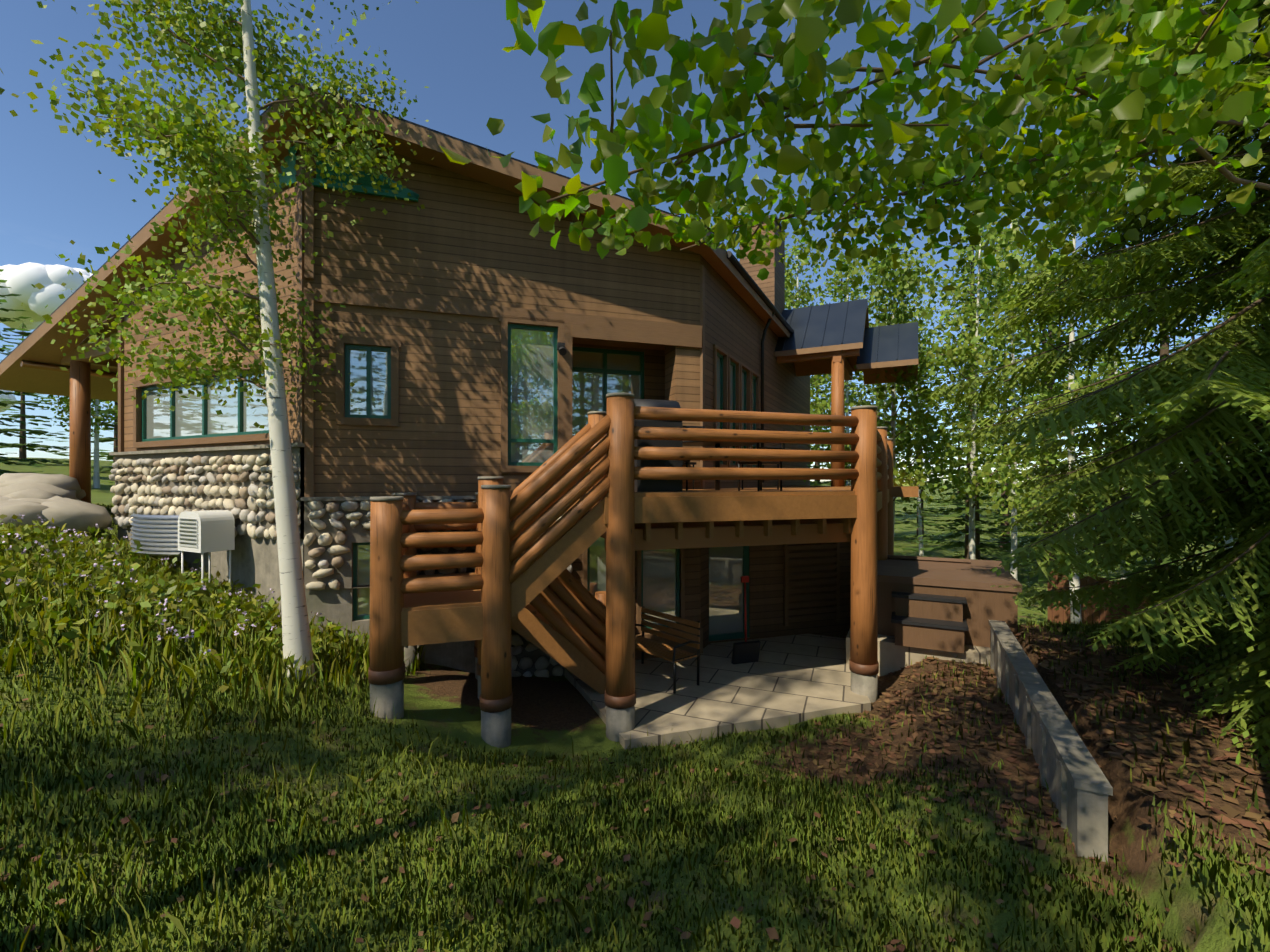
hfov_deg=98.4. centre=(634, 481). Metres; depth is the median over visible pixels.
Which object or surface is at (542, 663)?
river rock
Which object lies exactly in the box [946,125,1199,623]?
aspen
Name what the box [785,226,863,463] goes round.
aspen
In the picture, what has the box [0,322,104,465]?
conifer tree
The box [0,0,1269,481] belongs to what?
sky
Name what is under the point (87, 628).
tall bank grass
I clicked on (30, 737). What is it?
lawn grass
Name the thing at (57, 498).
boulder wall
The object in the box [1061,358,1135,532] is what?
conifer tree
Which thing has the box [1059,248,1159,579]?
aspen
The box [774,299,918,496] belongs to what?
entry porch
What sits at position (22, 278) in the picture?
cloud
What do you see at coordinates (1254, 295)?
aspen
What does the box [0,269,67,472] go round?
fir
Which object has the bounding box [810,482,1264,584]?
ground
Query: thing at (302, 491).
downspout
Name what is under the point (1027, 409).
conifer tree
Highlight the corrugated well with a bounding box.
[130,513,180,555]
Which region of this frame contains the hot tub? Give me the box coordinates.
[846,555,1021,676]
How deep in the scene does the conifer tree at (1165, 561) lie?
20.72 m
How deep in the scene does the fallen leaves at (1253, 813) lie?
5.16 m
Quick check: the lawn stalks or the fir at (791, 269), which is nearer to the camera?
the lawn stalks
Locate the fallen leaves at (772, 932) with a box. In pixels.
[0,626,1269,951]
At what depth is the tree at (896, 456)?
65.84 m
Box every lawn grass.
[0,503,1269,920]
[0,782,1269,951]
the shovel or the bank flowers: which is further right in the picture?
the shovel
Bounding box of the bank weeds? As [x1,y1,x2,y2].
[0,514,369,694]
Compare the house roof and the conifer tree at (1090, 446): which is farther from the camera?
the conifer tree at (1090, 446)
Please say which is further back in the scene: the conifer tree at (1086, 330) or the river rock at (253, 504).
the conifer tree at (1086, 330)
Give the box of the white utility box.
[178,487,240,585]
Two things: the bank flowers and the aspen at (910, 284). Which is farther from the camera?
the aspen at (910, 284)
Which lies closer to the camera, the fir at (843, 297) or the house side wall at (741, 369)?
the house side wall at (741, 369)
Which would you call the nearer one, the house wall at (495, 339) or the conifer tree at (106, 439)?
the house wall at (495, 339)
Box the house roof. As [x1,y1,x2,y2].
[0,82,789,400]
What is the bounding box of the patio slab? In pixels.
[564,634,870,749]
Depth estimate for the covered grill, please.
7.05 m
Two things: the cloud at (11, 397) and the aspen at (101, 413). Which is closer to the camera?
the aspen at (101, 413)
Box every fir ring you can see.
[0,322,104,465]
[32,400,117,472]
[810,380,850,485]
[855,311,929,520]
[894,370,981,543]
[916,409,965,515]
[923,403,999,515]
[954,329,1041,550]
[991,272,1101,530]
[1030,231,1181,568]
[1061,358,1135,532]
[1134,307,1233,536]
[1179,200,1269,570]
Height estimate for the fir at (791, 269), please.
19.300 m
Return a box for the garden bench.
[635,606,699,693]
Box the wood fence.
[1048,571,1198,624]
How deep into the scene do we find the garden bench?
8.03 m
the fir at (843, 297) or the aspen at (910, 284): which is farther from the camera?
the fir at (843, 297)
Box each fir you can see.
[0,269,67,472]
[785,253,825,481]
[810,251,915,541]
[895,202,1048,576]
[909,0,1269,783]
[963,221,1137,564]
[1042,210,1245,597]
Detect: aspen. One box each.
[0,0,431,682]
[34,289,117,487]
[439,0,1269,299]
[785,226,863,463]
[785,266,822,465]
[803,217,977,522]
[810,249,889,485]
[845,250,945,486]
[862,292,955,555]
[896,219,1084,558]
[941,212,1099,580]
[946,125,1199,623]
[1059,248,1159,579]
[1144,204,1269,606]
[1175,238,1269,344]
[1223,136,1269,443]
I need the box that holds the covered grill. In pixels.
[634,399,704,491]
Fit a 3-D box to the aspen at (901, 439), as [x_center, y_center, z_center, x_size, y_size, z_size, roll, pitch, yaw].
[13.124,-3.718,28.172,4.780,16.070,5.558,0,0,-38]
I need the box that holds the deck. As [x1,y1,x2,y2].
[572,392,893,741]
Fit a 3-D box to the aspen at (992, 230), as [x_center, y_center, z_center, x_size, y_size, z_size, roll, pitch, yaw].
[13.977,-3.031,20.306,5.983,14.851,5.575,0,0,2]
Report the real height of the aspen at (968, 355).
12.959 m
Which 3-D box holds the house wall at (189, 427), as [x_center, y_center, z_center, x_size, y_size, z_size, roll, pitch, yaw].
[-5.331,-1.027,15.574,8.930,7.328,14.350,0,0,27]
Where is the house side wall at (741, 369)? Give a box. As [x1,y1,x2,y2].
[700,251,809,647]
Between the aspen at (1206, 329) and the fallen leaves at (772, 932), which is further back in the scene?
the aspen at (1206, 329)
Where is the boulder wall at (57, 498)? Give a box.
[0,473,111,536]
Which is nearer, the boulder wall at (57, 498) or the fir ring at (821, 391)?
the boulder wall at (57, 498)
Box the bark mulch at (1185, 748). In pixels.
[771,618,1269,917]
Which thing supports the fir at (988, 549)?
on the ground at (908, 517)
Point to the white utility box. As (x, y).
(203, 532)
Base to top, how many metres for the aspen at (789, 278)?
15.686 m
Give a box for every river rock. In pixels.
[109,453,300,539]
[303,499,572,589]
[511,628,562,676]
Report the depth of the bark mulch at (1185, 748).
4.99 m
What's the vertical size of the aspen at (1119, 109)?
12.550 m
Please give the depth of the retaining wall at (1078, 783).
4.38 m
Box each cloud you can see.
[0,262,92,330]
[0,390,16,411]
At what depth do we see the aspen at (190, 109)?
6.17 m
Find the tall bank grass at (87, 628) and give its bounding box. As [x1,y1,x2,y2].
[0,523,425,735]
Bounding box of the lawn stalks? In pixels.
[0,564,1231,951]
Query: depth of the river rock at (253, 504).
8.47 m
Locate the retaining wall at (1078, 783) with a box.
[989,620,1112,861]
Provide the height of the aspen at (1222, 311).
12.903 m
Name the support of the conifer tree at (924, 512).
on the ground at (908, 517)
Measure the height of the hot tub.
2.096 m
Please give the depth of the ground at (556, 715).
4.04 m
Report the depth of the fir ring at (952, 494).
72.18 m
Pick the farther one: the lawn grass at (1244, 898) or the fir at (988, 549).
the fir at (988, 549)
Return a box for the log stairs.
[368,411,610,747]
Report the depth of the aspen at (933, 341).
32.35 m
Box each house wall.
[20,140,304,614]
[301,139,850,676]
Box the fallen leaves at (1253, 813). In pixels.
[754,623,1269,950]
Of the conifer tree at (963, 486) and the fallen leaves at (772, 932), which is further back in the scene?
the conifer tree at (963, 486)
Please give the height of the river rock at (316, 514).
1.301 m
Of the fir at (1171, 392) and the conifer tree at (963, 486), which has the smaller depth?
the fir at (1171, 392)
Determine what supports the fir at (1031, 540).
on the ground at (556, 715)
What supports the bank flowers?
on the ground at (556, 715)
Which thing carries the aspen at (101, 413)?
on the ground at (556, 715)
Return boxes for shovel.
[731,576,760,663]
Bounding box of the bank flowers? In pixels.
[2,514,321,653]
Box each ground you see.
[0,457,1269,951]
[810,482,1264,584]
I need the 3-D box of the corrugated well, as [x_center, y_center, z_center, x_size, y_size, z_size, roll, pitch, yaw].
[-7.568,0.827,8.527,1.500,0.620,0.224,0,0,27]

